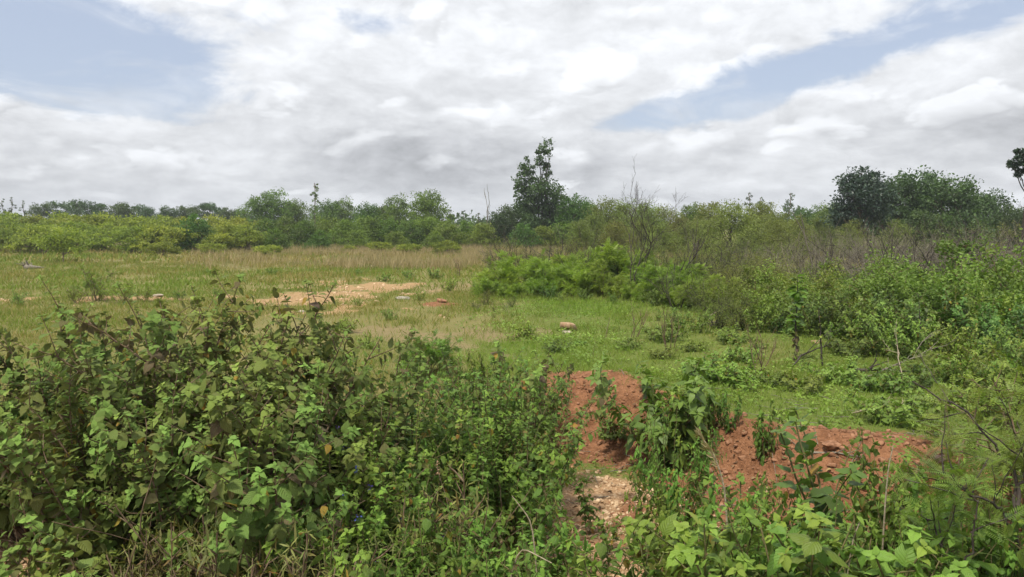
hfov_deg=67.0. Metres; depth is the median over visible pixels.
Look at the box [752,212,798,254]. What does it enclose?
feathery tree
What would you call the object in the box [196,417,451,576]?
broadleaf shrub
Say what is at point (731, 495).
leafy sprig
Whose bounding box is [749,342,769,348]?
weed
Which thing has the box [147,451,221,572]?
dry weed
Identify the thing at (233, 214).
broadleaf tree
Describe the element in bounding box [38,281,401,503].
broadleaf shrub
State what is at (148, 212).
broadleaf tree
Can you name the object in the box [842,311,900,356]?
leafy weed
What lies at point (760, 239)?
feathery tree
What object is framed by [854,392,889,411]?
weed
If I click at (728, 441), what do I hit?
earth clods
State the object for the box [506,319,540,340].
weed
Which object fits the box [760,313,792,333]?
weed
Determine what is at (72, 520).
dry weed
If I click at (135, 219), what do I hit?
acacia bush
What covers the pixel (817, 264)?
dead shrub
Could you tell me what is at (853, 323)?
leafy weed
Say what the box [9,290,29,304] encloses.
feathery seedling
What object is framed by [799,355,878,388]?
weed
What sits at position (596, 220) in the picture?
feathery tree
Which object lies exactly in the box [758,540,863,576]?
broadleaf shrub
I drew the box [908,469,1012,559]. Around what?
broadleaf shrub
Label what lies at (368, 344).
field weed
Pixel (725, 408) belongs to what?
broadleaf shrub
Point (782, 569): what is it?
broadleaf shrub
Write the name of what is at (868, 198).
dense tree
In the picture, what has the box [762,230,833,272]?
dead shrub
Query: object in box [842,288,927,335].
leafy weed
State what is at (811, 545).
broadleaf shrub
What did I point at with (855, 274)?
dead shrub
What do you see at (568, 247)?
feathery shrub
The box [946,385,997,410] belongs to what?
weed
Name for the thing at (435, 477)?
flowering herb
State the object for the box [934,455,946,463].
rock
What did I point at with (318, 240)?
round bush
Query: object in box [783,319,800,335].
leafy weed
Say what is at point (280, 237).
round bush
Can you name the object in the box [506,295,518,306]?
scrubby shrub
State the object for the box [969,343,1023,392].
leafy weed
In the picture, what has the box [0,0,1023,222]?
sky
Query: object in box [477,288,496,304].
scrubby shrub
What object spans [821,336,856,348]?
weed
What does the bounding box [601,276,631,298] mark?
feathery shrub
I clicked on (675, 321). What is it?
leafy weed
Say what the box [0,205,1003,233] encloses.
woods
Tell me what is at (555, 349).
weed
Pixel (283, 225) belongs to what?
round bush
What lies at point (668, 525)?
broadleaf shrub
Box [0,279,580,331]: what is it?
field pebbles
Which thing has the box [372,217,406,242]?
round bush
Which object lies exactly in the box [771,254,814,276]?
dead shrub
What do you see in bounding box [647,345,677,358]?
weed
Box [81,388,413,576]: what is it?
broadleaf shrub
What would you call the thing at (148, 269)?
short grass
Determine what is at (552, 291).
leafy weed
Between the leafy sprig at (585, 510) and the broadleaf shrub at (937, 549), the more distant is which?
the leafy sprig at (585, 510)
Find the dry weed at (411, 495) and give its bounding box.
[333,464,449,551]
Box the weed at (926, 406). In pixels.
[901,393,942,410]
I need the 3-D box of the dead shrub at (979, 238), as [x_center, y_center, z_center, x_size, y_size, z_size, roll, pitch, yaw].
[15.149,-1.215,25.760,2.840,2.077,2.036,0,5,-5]
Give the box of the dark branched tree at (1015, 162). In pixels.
[1006,147,1023,263]
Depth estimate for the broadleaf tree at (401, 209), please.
74.54 m
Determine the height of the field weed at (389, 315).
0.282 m
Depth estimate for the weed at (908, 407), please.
7.41 m
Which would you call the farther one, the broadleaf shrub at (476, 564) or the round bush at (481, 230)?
the round bush at (481, 230)
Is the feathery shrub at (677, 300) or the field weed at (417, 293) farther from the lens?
the field weed at (417, 293)
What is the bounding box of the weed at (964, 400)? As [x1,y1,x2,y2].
[957,388,1023,418]
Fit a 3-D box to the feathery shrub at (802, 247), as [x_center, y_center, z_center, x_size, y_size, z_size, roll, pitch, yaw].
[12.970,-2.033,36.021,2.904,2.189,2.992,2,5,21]
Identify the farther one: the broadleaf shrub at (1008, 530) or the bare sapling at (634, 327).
the bare sapling at (634, 327)
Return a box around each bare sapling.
[453,258,460,275]
[630,303,648,336]
[659,305,679,348]
[744,320,777,371]
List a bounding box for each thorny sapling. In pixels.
[880,444,1023,572]
[886,349,1023,575]
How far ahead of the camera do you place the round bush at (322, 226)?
58.15 m
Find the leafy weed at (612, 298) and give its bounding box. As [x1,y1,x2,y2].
[608,292,619,303]
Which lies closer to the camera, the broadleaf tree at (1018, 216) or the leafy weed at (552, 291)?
the leafy weed at (552, 291)
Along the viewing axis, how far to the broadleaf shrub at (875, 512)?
4.33 m
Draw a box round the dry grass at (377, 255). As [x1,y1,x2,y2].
[182,243,741,269]
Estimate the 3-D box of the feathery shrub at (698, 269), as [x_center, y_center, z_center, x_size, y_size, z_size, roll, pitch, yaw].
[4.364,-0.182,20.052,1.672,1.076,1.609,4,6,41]
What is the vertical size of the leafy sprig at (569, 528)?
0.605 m
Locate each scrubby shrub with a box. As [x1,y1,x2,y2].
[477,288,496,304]
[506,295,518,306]
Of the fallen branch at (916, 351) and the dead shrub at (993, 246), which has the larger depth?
the dead shrub at (993, 246)
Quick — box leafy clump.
[393,326,464,376]
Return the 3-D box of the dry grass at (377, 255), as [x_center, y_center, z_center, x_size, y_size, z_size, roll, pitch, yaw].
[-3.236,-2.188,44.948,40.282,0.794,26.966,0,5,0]
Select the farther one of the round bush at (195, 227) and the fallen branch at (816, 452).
the round bush at (195, 227)
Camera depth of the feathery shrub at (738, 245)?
33.00 m
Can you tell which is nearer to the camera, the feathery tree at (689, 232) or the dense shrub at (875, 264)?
the dense shrub at (875, 264)
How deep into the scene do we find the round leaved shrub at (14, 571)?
3.76 m
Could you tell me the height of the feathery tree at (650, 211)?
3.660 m
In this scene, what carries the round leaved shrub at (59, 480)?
on the ground at (622, 382)
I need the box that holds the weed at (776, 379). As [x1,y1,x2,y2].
[756,369,789,386]
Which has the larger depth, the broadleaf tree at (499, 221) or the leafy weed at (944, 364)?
the broadleaf tree at (499, 221)
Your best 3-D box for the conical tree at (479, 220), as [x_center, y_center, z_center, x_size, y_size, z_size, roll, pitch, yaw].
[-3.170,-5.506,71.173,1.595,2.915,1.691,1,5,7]
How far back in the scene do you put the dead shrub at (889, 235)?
16.51 m
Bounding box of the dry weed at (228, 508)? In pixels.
[179,443,335,544]
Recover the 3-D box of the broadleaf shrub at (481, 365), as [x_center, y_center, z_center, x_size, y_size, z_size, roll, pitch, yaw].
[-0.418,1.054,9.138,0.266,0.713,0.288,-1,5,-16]
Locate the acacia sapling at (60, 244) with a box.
[27,224,98,261]
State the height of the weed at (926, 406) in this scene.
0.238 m
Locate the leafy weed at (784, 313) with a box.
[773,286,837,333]
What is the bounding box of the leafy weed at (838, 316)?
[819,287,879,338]
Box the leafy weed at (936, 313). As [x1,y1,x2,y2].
[879,281,981,351]
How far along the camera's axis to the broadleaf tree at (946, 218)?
40.45 m
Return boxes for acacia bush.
[0,211,29,229]
[0,221,43,251]
[0,225,10,245]
[1,213,45,240]
[4,223,91,253]
[30,210,73,225]
[35,220,104,250]
[45,214,122,246]
[79,221,129,250]
[83,211,135,245]
[95,225,162,252]
[113,213,152,242]
[126,224,190,249]
[129,215,187,240]
[138,241,182,255]
[167,216,206,232]
[185,213,236,231]
[188,222,249,248]
[195,242,228,253]
[210,215,267,232]
[218,222,275,251]
[252,244,282,254]
[341,245,360,250]
[364,241,393,251]
[395,243,422,252]
[430,240,461,254]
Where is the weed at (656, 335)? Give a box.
[640,320,690,341]
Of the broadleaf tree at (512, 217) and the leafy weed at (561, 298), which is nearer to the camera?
the leafy weed at (561, 298)
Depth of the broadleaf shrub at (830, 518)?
3.71 m
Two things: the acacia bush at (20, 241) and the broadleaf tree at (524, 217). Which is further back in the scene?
the broadleaf tree at (524, 217)
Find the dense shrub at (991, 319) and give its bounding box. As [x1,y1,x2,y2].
[937,283,1014,356]
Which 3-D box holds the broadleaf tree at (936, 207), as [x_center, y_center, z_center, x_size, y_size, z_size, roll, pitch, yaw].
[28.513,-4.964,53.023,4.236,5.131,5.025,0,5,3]
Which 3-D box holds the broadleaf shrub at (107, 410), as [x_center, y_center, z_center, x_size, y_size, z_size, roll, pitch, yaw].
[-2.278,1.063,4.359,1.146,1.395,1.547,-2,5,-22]
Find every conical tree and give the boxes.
[473,213,483,238]
[737,192,754,227]
[781,193,795,235]
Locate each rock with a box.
[437,298,446,302]
[560,322,576,329]
[822,440,840,449]
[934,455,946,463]
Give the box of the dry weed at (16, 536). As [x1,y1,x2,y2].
[0,455,98,576]
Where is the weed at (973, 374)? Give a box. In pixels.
[942,361,1022,392]
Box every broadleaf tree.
[26,201,56,221]
[87,203,111,214]
[102,202,137,220]
[134,204,157,218]
[154,205,181,222]
[169,207,188,221]
[216,206,232,221]
[228,209,251,219]
[231,194,277,223]
[254,187,299,230]
[278,198,311,228]
[310,198,346,228]
[327,195,359,225]
[351,201,383,233]
[376,192,423,229]
[376,204,397,224]
[400,189,454,231]
[483,211,512,246]
[485,203,531,244]
[505,204,537,239]
[552,192,593,237]
[569,200,608,224]
[677,201,709,228]
[789,206,815,235]
[806,201,828,238]
[807,212,834,240]
[818,201,838,236]
[822,214,856,245]
[837,172,928,241]
[865,165,951,242]
[899,208,949,256]
[910,182,950,216]
[915,173,1000,246]
[920,211,968,258]
[959,190,1021,242]
[964,187,1017,243]
[987,203,1022,252]
[1001,207,1023,248]
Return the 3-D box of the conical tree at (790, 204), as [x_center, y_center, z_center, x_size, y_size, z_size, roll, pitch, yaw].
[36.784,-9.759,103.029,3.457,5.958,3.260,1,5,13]
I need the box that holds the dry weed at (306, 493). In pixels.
[193,432,375,557]
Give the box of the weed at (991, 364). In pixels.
[985,357,1017,379]
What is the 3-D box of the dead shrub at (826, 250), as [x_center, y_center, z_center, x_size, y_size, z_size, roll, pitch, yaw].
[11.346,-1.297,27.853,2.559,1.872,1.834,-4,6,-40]
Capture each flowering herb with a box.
[232,344,378,518]
[318,494,436,576]
[326,465,440,569]
[336,426,440,527]
[337,435,505,571]
[392,453,493,572]
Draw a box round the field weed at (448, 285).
[440,279,457,290]
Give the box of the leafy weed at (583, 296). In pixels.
[577,286,592,299]
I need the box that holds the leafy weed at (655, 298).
[640,285,670,305]
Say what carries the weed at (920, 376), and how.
on the ground at (622, 382)
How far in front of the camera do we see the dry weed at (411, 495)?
4.58 m
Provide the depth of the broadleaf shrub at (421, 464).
4.52 m
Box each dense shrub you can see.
[719,262,809,315]
[726,270,828,326]
[744,252,823,301]
[779,267,854,322]
[785,256,853,298]
[803,258,878,319]
[804,252,879,292]
[808,241,916,294]
[823,249,942,326]
[840,247,965,316]
[846,242,944,286]
[846,247,937,286]
[855,251,1013,334]
[860,232,1023,288]
[885,244,1023,340]
[890,233,1023,297]
[909,256,1023,339]
[931,228,1023,300]
[946,273,1023,349]
[957,239,1023,303]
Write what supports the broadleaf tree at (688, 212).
on the ground at (622, 382)
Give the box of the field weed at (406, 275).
[402,270,414,279]
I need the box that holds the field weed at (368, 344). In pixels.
[354,332,378,348]
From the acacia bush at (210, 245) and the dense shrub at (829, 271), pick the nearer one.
the dense shrub at (829, 271)
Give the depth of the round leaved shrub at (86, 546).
3.62 m
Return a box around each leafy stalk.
[786,274,808,360]
[815,308,825,365]
[916,302,923,345]
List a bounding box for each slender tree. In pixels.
[18,201,27,217]
[308,183,319,225]
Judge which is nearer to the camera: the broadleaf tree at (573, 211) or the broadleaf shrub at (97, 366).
the broadleaf shrub at (97, 366)
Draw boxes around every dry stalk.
[510,549,551,576]
[512,496,536,571]
[693,427,729,568]
[847,521,859,573]
[881,445,893,549]
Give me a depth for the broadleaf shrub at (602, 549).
3.75 m
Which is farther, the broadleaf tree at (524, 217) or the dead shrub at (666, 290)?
the broadleaf tree at (524, 217)
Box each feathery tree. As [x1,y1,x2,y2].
[563,219,601,252]
[571,210,609,249]
[576,195,640,244]
[593,218,639,251]
[599,197,649,244]
[610,199,669,246]
[619,219,661,253]
[643,221,683,255]
[649,203,681,246]
[658,212,695,249]
[668,218,705,256]
[686,218,732,255]
[691,201,737,248]
[699,198,772,259]
[728,200,788,250]
[737,215,784,256]
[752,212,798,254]
[757,219,799,257]
[786,214,817,250]
[798,213,843,248]
[833,219,872,255]
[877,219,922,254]
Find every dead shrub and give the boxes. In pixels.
[479,242,515,266]
[481,223,536,269]
[518,225,591,262]
[529,236,565,259]
[539,224,638,272]
[641,250,704,308]
[675,217,738,274]
[681,252,752,283]
[690,234,756,283]
[724,238,750,272]
[737,247,781,267]
[755,233,813,271]
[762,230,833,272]
[771,239,832,277]
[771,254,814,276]
[780,224,885,277]
[786,237,863,281]
[793,229,858,272]
[798,222,934,282]
[803,228,882,279]
[805,246,868,274]
[809,230,917,280]
[817,215,958,274]
[825,225,910,269]
[828,235,934,281]
[833,218,929,277]
[833,222,953,275]
[838,239,912,270]
[841,223,900,265]
[841,230,982,273]
[858,221,938,264]
[888,213,1015,275]
[888,214,985,268]
[888,225,993,271]
[899,227,940,267]
[900,225,992,268]
[912,223,1022,271]
[921,230,1021,276]
[922,231,1023,272]
[929,222,1016,265]
[939,209,1023,263]
[963,227,1022,271]
[970,220,1023,271]
[970,226,1012,268]
[970,227,1023,271]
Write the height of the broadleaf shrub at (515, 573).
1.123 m
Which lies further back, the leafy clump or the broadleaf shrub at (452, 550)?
the leafy clump
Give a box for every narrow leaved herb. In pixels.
[54,522,205,576]
[63,535,159,576]
[93,515,241,576]
[98,533,212,576]
[110,503,197,576]
[113,496,345,576]
[163,496,360,576]
[170,510,289,576]
[173,523,283,576]
[198,522,332,576]
[204,521,399,576]
[211,538,363,576]
[280,524,373,576]
[388,451,564,576]
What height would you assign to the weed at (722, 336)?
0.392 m
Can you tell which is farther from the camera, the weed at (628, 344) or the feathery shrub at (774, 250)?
the feathery shrub at (774, 250)
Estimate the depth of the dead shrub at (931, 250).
16.33 m
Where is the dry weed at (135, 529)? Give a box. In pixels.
[52,454,251,576]
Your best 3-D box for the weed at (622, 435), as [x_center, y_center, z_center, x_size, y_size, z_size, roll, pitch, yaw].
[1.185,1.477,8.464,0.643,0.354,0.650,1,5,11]
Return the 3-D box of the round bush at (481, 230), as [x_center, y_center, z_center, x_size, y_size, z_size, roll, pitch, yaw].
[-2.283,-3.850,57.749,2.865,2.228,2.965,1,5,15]
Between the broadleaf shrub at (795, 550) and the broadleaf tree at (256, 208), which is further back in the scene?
the broadleaf tree at (256, 208)
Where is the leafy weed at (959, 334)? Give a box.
[920,319,979,363]
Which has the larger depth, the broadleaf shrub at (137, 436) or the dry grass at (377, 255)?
the dry grass at (377, 255)
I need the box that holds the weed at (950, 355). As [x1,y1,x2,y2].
[938,352,994,377]
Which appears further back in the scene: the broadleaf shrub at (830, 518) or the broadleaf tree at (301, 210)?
the broadleaf tree at (301, 210)
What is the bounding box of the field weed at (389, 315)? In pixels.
[381,308,398,319]
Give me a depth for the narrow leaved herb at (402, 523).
4.22 m
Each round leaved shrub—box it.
[0,519,118,576]
[0,536,108,576]
[26,466,157,576]
[30,526,200,576]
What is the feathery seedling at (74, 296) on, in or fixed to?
on the ground at (622, 382)
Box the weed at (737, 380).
[701,358,763,391]
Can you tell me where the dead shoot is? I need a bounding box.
[792,212,812,274]
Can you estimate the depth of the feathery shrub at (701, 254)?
29.93 m
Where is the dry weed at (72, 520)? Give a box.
[17,469,138,576]
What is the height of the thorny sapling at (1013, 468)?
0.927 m
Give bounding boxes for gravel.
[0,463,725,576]
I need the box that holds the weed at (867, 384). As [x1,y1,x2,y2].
[845,362,914,394]
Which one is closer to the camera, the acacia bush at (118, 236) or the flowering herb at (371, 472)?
the flowering herb at (371, 472)
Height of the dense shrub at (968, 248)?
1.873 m
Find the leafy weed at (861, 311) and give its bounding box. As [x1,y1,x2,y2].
[834,290,911,345]
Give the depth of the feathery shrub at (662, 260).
23.07 m
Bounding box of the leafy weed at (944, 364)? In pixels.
[935,343,998,385]
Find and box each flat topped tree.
[46,200,85,214]
[67,199,107,215]
[111,203,148,216]
[176,204,209,218]
[196,201,226,219]
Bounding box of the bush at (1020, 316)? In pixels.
[937,291,1023,360]
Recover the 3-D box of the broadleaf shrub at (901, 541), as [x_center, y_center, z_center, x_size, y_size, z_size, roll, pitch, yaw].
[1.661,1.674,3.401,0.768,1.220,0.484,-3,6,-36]
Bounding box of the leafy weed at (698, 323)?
[686,306,714,332]
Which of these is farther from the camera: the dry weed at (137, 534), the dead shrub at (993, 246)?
the dead shrub at (993, 246)
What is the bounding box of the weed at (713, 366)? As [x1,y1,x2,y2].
[675,350,752,380]
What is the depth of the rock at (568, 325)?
13.68 m
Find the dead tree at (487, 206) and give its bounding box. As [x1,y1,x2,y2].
[484,188,490,226]
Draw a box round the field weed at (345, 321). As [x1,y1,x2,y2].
[338,316,358,332]
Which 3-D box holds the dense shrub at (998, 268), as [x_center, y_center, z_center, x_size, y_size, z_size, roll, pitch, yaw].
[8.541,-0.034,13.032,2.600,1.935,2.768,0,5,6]
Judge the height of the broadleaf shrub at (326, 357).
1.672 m
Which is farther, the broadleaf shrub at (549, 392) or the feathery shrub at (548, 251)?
the feathery shrub at (548, 251)
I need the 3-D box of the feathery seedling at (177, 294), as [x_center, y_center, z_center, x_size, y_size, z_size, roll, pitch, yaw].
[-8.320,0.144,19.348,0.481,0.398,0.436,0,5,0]
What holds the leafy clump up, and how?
on the ground at (622, 382)
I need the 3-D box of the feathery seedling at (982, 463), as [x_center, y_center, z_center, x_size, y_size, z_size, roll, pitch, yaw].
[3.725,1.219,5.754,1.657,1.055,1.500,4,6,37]
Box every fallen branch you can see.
[791,326,845,367]
[812,444,861,457]
[850,395,918,413]
[868,329,961,375]
[882,320,901,371]
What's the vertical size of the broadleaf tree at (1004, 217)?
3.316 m
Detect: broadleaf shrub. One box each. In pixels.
[0,274,291,454]
[0,306,233,480]
[0,307,195,546]
[0,328,87,508]
[0,346,215,576]
[0,355,332,576]
[0,358,285,576]
[0,367,135,542]
[0,381,171,576]
[0,401,88,508]
[3,391,200,572]
[7,268,335,546]
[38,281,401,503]
[39,321,253,488]
[52,287,350,470]
[61,340,369,575]
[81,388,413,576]
[156,322,433,567]
[160,279,373,541]
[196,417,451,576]
[199,506,440,576]
[217,309,381,476]
[243,527,420,576]
[249,400,402,499]
[296,375,401,464]
[303,362,427,504]
[305,428,461,530]
[307,441,455,576]
[318,369,478,497]
[323,502,565,576]
[327,393,471,529]
[328,527,482,576]
[362,356,538,500]
[368,360,461,470]
[385,374,513,531]
[405,497,514,576]
[407,402,609,569]
[410,340,580,483]
[418,467,598,576]
[424,348,530,500]
[427,341,616,494]
[440,360,462,397]
[445,495,590,576]
[465,348,489,399]
[465,390,585,552]
[470,372,595,525]
[481,547,538,576]
[485,357,527,417]
[495,550,609,576]
[510,357,565,440]
[512,365,557,447]
[565,509,925,576]
[567,512,753,576]
[575,518,660,576]
[612,487,1014,576]
[624,455,718,575]
[628,426,718,542]
[634,502,885,576]
[638,502,938,576]
[640,401,726,528]
[662,479,762,575]
[667,384,716,472]
[696,383,726,430]
[697,490,802,576]
[700,508,961,576]
[716,391,742,433]
[729,494,898,576]
[740,458,846,572]
[751,400,782,465]
[754,538,846,576]
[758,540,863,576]
[773,516,1023,576]
[777,510,971,576]
[818,415,827,427]
[826,513,872,576]
[828,534,966,575]
[846,418,1012,575]
[847,503,1016,576]
[849,454,993,546]
[861,463,1004,576]
[874,534,986,576]
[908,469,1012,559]
[920,518,1023,576]
[923,441,1016,570]
[923,465,1023,576]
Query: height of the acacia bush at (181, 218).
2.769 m
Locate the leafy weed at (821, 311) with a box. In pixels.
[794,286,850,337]
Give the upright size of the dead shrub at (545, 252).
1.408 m
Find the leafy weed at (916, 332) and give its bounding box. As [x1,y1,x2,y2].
[887,314,954,359]
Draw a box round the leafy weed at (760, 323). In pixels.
[742,302,781,332]
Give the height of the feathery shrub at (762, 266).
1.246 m
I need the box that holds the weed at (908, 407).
[841,387,941,433]
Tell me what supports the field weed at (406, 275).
on the ground at (622, 382)
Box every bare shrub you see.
[603,154,688,288]
[674,226,709,288]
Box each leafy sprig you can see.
[542,516,575,576]
[565,468,600,535]
[596,511,619,554]
[688,472,763,558]
[702,454,766,560]
[821,438,889,558]
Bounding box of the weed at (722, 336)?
[711,322,760,343]
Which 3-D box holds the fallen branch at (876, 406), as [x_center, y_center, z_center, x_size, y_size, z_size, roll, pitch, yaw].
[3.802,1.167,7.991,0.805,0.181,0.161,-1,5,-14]
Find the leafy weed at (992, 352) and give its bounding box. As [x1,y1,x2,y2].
[960,337,1023,401]
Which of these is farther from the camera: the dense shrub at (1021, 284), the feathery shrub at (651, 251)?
the feathery shrub at (651, 251)
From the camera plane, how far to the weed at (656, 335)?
12.53 m
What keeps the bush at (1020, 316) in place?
on the ground at (622, 382)
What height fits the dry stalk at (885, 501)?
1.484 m
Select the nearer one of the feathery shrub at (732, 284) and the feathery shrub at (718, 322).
the feathery shrub at (718, 322)
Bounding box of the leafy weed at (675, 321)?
[655,304,689,330]
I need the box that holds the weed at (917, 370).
[900,356,964,386]
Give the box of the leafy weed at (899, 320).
[858,301,937,350]
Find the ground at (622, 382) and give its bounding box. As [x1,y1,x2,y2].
[0,224,1023,576]
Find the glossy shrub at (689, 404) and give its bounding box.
[584,352,722,475]
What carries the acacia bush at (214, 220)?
on the ground at (622, 382)
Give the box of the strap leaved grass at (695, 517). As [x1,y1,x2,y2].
[662,510,790,576]
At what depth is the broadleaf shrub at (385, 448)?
5.16 m
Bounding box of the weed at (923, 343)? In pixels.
[889,338,938,353]
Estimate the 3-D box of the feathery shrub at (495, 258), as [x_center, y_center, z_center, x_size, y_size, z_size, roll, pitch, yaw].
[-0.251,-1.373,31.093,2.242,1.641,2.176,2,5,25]
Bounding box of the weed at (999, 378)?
[980,369,1021,396]
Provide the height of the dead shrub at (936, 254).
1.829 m
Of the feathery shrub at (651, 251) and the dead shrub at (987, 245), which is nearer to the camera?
the dead shrub at (987, 245)
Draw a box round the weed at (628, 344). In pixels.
[612,335,644,349]
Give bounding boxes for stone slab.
[395,296,409,299]
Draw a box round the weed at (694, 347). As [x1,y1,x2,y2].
[676,338,711,351]
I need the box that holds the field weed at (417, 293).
[412,290,425,300]
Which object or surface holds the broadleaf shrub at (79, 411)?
on the ground at (622, 382)
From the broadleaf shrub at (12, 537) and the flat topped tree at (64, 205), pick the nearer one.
the broadleaf shrub at (12, 537)
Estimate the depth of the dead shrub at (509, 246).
22.99 m
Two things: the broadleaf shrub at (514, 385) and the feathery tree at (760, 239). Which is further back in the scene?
the feathery tree at (760, 239)
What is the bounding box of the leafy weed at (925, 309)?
[857,285,966,341]
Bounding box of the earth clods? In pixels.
[522,370,1023,562]
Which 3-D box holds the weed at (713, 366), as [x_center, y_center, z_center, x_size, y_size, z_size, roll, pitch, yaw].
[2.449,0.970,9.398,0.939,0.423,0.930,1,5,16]
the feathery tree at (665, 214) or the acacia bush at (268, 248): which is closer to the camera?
the acacia bush at (268, 248)
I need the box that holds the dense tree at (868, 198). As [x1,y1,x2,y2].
[819,165,900,242]
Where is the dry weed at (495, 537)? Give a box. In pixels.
[389,460,531,570]
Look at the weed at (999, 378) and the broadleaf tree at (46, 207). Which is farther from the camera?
the broadleaf tree at (46, 207)
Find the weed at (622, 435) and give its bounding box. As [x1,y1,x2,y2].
[592,407,644,440]
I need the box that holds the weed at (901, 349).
[876,339,925,359]
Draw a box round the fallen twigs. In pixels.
[21,353,1020,554]
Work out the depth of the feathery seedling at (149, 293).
19.05 m
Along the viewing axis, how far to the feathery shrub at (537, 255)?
32.83 m
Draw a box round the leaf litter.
[1,384,1003,576]
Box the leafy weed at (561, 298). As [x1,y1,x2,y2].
[554,290,570,302]
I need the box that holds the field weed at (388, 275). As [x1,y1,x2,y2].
[375,271,396,281]
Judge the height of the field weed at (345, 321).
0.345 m
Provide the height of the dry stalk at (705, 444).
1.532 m
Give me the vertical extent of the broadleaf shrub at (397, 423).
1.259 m
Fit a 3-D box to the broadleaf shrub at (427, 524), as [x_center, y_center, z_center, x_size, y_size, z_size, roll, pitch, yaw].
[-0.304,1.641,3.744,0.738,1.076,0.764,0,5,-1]
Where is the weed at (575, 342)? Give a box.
[571,338,586,345]
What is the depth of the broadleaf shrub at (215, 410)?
3.94 m
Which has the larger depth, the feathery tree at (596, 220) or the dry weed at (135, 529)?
the feathery tree at (596, 220)
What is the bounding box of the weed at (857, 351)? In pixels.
[824,329,882,359]
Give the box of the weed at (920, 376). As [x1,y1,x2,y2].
[882,363,935,391]
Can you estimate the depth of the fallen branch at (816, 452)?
6.59 m
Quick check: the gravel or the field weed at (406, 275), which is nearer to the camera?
the gravel
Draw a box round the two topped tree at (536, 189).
[511,137,568,244]
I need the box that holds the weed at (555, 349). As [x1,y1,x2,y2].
[540,337,573,352]
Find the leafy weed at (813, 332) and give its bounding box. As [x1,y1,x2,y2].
[804,317,825,337]
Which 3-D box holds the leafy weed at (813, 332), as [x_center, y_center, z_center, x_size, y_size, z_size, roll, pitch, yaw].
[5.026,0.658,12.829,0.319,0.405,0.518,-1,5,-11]
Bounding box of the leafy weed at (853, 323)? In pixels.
[839,308,870,342]
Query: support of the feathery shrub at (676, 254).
on the ground at (622, 382)
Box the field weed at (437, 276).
[427,267,445,278]
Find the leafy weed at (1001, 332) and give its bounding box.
[959,324,1023,369]
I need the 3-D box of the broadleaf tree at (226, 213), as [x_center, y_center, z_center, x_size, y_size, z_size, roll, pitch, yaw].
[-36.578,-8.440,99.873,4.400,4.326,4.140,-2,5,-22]
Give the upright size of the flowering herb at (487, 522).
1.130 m
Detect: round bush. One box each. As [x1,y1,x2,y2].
[168,212,220,251]
[246,217,290,246]
[261,227,294,250]
[267,215,299,245]
[289,219,318,246]
[299,229,332,249]
[303,216,343,244]
[325,218,372,246]
[344,229,370,248]
[352,215,386,241]
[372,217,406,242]
[384,230,409,246]
[395,218,427,244]
[409,216,446,245]
[418,232,445,247]
[426,221,466,245]
[449,220,493,246]
[461,222,501,246]
[506,222,548,248]
[525,225,561,248]
[549,221,574,246]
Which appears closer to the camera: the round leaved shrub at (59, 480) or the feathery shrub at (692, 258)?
the round leaved shrub at (59, 480)
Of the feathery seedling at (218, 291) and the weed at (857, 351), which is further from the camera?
the feathery seedling at (218, 291)
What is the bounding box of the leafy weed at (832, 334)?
[824,313,844,339]
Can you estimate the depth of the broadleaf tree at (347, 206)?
86.72 m
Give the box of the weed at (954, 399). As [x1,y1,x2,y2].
[921,382,998,423]
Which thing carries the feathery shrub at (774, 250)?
on the ground at (622, 382)
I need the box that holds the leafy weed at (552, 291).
[536,281,562,298]
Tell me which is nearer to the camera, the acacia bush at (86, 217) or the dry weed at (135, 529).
the dry weed at (135, 529)
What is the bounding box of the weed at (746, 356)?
[716,339,759,363]
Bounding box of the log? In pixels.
[17,259,43,268]
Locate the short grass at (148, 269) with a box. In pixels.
[0,245,1021,485]
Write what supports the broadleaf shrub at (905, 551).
on the ground at (622, 382)
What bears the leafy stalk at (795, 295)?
on the ground at (622, 382)
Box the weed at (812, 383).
[779,370,826,394]
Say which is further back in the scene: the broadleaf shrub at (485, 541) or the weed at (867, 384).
the weed at (867, 384)
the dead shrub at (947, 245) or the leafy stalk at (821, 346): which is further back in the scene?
the dead shrub at (947, 245)
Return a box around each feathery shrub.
[469,275,502,296]
[470,263,522,288]
[477,234,535,267]
[485,248,555,291]
[497,280,525,298]
[515,241,544,265]
[517,255,556,281]
[521,253,590,294]
[522,273,559,295]
[534,242,562,260]
[546,251,583,288]
[553,246,620,277]
[554,266,601,297]
[559,238,601,257]
[568,258,629,295]
[571,237,659,290]
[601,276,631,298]
[603,246,659,284]
[619,277,657,300]
[620,257,674,286]
[620,258,699,286]
[627,238,667,264]
[632,260,706,302]
[647,262,711,284]
[648,249,688,272]
[651,279,700,306]
[655,229,704,265]
[669,273,726,308]
[672,245,718,276]
[674,268,732,310]
[676,240,750,284]
[679,235,733,270]
[688,288,756,328]
[694,270,762,314]
[695,277,753,310]
[701,251,778,285]
[709,287,771,329]
[727,254,791,288]
[730,234,774,265]
[740,235,797,267]
[747,253,815,287]
[765,221,823,264]
[765,261,826,281]
[801,216,853,262]
[836,223,892,261]
[868,216,922,262]
[904,214,958,263]
[938,215,1005,264]
[970,220,1021,262]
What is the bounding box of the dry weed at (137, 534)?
[97,458,402,573]
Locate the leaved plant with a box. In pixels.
[770,406,1023,576]
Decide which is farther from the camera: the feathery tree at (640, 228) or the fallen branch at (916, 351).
the feathery tree at (640, 228)
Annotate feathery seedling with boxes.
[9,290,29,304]
[63,285,94,302]
[71,263,123,300]
[97,276,135,302]
[128,284,154,300]
[168,288,188,299]
[212,286,221,296]
[607,514,668,559]
[879,390,1023,521]
[914,398,1013,451]
[940,360,1023,430]
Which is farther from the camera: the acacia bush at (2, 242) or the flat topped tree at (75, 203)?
the flat topped tree at (75, 203)
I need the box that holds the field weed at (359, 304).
[353,298,362,305]
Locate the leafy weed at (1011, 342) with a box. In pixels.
[933,317,1019,364]

